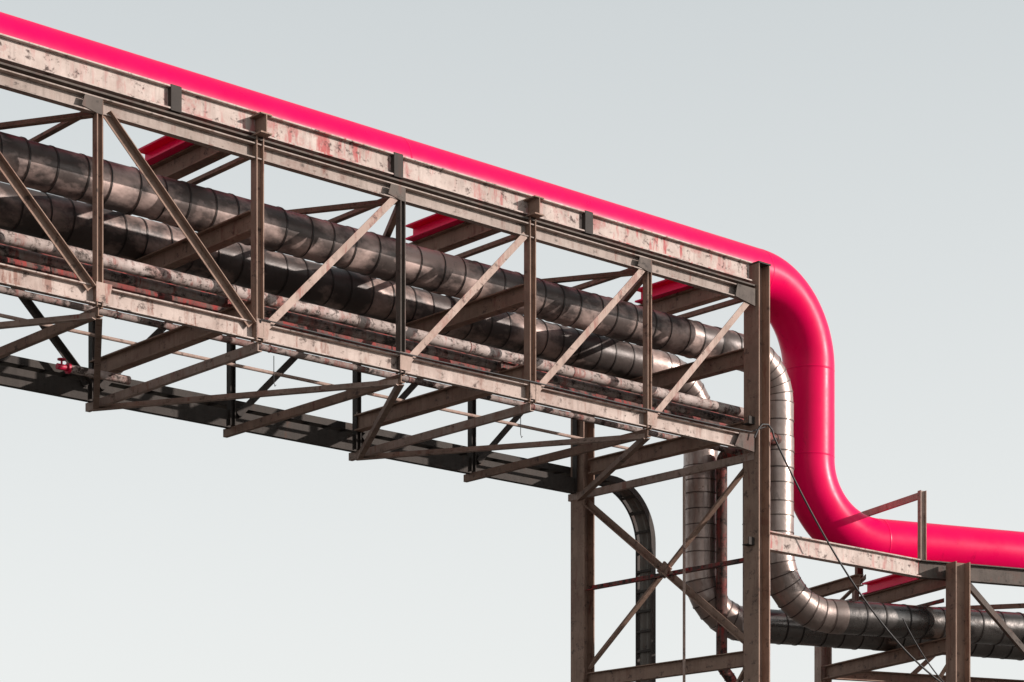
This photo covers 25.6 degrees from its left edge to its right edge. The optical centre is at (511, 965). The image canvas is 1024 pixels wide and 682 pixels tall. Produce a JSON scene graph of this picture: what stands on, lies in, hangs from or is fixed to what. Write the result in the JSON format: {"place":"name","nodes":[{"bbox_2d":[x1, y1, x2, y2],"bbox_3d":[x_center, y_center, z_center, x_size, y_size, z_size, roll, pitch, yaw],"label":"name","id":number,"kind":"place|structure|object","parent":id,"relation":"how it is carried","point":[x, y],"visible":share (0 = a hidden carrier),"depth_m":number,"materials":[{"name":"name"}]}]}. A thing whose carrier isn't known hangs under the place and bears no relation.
{"place":"outdoors","nodes":[
{"label":"outdoors","id":0,"kind":"place"},
{"bbox_2d":[0,0,1023,681],"label":"sky","id":1,"kind":"structure","parent":0,"point":[875,148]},
{"label":"ground","id":2,"kind":"structure","parent":0,"visible":0},
{"bbox_2d":[571,261,770,681],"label":"support tower","id":3,"kind":"structure","parent":2,"relation":"on","point":[752,659],"depth_m":30.27,"materials":[{"name":"beige metal"}]},
{"bbox_2d":[0,355,655,681],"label":"cable tray","id":4,"kind":"object","parent":3,"relation":"attached to","point":[634,503],"visible":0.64,"depth_m":32.45,"materials":[{"name":"metal"}]},
{"bbox_2d":[0,33,755,501],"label":"pipe truss bridge","id":5,"kind":"structure","parent":3,"relation":"on","point":[208,127],"depth_m":26.53,"materials":[{"name":"beige paint"}]},
{"bbox_2d":[55,358,130,384],"bbox_3d":[-4.865,-6.896,26.205,0.960,0.157,0.124,0,0,-41],"label":"drain valve","id":6,"kind":"object","parent":5,"relation":"attached to","point":[68,368],"visible":0.95,"depth_m":26.12,"materials":[{"name":"metal"}]},
{"bbox_2d":[138,136,192,165],"bbox_3d":[-3.820,-9.391,25.688,0.260,0.276,1.320,0,0,-41],"label":"pipe saddle","id":7,"kind":"object","parent":5,"relation":"on","point":[159,149],"visible":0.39,"depth_m":25.80,"materials":[{"name":"red paint"}]},
{"bbox_2d":[0,12,1023,567],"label":"pink pipe","id":8,"kind":"object","parent":7,"relation":"on","point":[798,322],"visible":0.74,"depth_m":32.38,"materials":[{"name":"pink metal"}]},
{"bbox_2d":[225,298,246,306],"bbox_3d":[-3.040,-7.312,24.896,0.240,0.086,0.100,0,0,-41],"label":"pipe shoe","id":9,"kind":"object","parent":5,"relation":"on","point":[229,304],"visible":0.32,"depth_m":24.84,"materials":[{"name":"red metal"}]},
{"bbox_2d":[0,229,770,582],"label":"painted pipe","id":10,"kind":"object","parent":9,"relation":"on","point":[192,281],"visible":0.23,"depth_m":25.92,"materials":[{"name":"white metal"}]},
{"bbox_2d":[273,356,275,385],"bbox_3d":[-2.654,-6.648,25.237,0.038,0.344,0.009,0,0,-41],"label":"hanging wire","id":11,"kind":"object","parent":5,"relation":"hanging from","point":[273,371],"visible":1,"depth_m":25.23,"materials":[{"name":"grey metal"}]},
{"bbox_2d":[0,313,628,449],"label":"conduit","id":12,"kind":"object","parent":5,"relation":"attached to","point":[295,378],"visible":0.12,"depth_m":27.88,"materials":[{"name":"metal"}]},
{"bbox_2d":[0,286,740,454],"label":"grimy pipe","id":13,"kind":"object","parent":5,"relation":"on","point":[220,338],"visible":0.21,"depth_m":27.24,"materials":[{"name":"metal"}]},
{"bbox_2d":[0,243,743,419],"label":"grimy pipe","id":14,"kind":"object","parent":5,"relation":"on","point":[358,328],"depth_m":26.83,"materials":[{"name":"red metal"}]},
{"bbox_2d":[0,256,781,681],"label":"rusty pipe","id":15,"kind":"object","parent":5,"relation":"hanging from","point":[722,572],"visible":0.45,"depth_m":29.23,"materials":[{"name":"metal"}]},
{"bbox_2d":[406,213,464,241],"bbox_3d":[-0.824,-9.391,28.338,0.260,0.276,1.320,0,0,-41],"label":"pipe saddle","id":16,"kind":"object","parent":5,"relation":"on","point":[429,225],"visible":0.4,"depth_m":28.47,"materials":[{"name":"red paint"}]},
{"bbox_2d":[498,361,517,369],"bbox_3d":[-0.044,-7.312,27.546,0.240,0.086,0.100,0,0,-41],"label":"pipe shoe","id":17,"kind":"object","parent":5,"relation":"on","point":[505,365],"visible":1,"depth_m":27.51,"materials":[{"name":"metal"}]},
{"bbox_2d":[0,131,1023,646],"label":"insulated pipe","id":18,"kind":"object","parent":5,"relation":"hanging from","point":[50,169],"visible":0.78,"depth_m":28.43,"materials":[{"name":"metal"}]},
{"bbox_2d":[0,182,1023,660],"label":"insulated pipe","id":19,"kind":"object","parent":5,"relation":"on","point":[132,238],"visible":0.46,"depth_m":29.36,"materials":[{"name":"metal"}]},
{"bbox_2d":[260,319,766,431],"bbox_3d":[0.303,-7.072,27.226,8.113,0.153,0.066,0,0,-41],"label":"power cable","id":20,"kind":"object","parent":5,"relation":"attached to","point":[504,375],"visible":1,"depth_m":26.83,"materials":[{"name":"black rubber"}]},
{"bbox_2d":[635,279,693,303],"bbox_3d":[2.247,-9.391,31.055,0.260,0.276,1.320,0,0,-41],"label":"pipe saddle","id":21,"kind":"object","parent":5,"relation":"on","point":[663,288],"visible":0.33,"depth_m":31.13,"materials":[{"name":"red paint"}]},
{"bbox_2d":[683,473,685,681],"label":"drain pipe","id":22,"kind":"object","parent":5,"relation":"attached to","point":[684,577],"visible":1,"depth_m":30.78,"materials":[{"name":"metal"}]},
{"bbox_2d":[754,423,941,681],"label":"power cable","id":23,"kind":"object","parent":3,"relation":"hanging from","point":[853,583],"visible":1,"depth_m":30.59,"materials":[{"name":"black rubber"}]},
{"bbox_2d":[770,531,1023,681],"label":"pipe rack","id":24,"kind":"object","parent":2,"relation":"on","point":[955,579],"visible":0.68,"depth_m":32.56,"materials":[{"name":"brown metal"}]},
{"bbox_2d":[862,567,918,594],"bbox_3d":[5.816,-5.752,33.619,0.200,0.180,1.900,0,0,-23],"label":"pipe saddle","id":25,"kind":"object","parent":24,"relation":"on","point":[884,582],"visible":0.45,"depth_m":33.94,"materials":[{"name":"red paint"}]},
{"bbox_2d":[855,490,926,578],"bbox_3d":[5.536,-6.295,33.031,0.100,0.990,1.760,0,0,-23],"label":"pipe guide frame","id":26,"kind":"object","parent":24,"relation":"on","point":[920,496],"visible":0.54,"depth_m":32.26,"materials":[{"name":"metal"}]},
{"bbox_2d":[903,618,943,681],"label":"power cable","id":27,"kind":"object","parent":24,"relation":"hanging from","point":[921,651],"visible":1,"depth_m":32.01,"materials":[{"name":"black rubber"}]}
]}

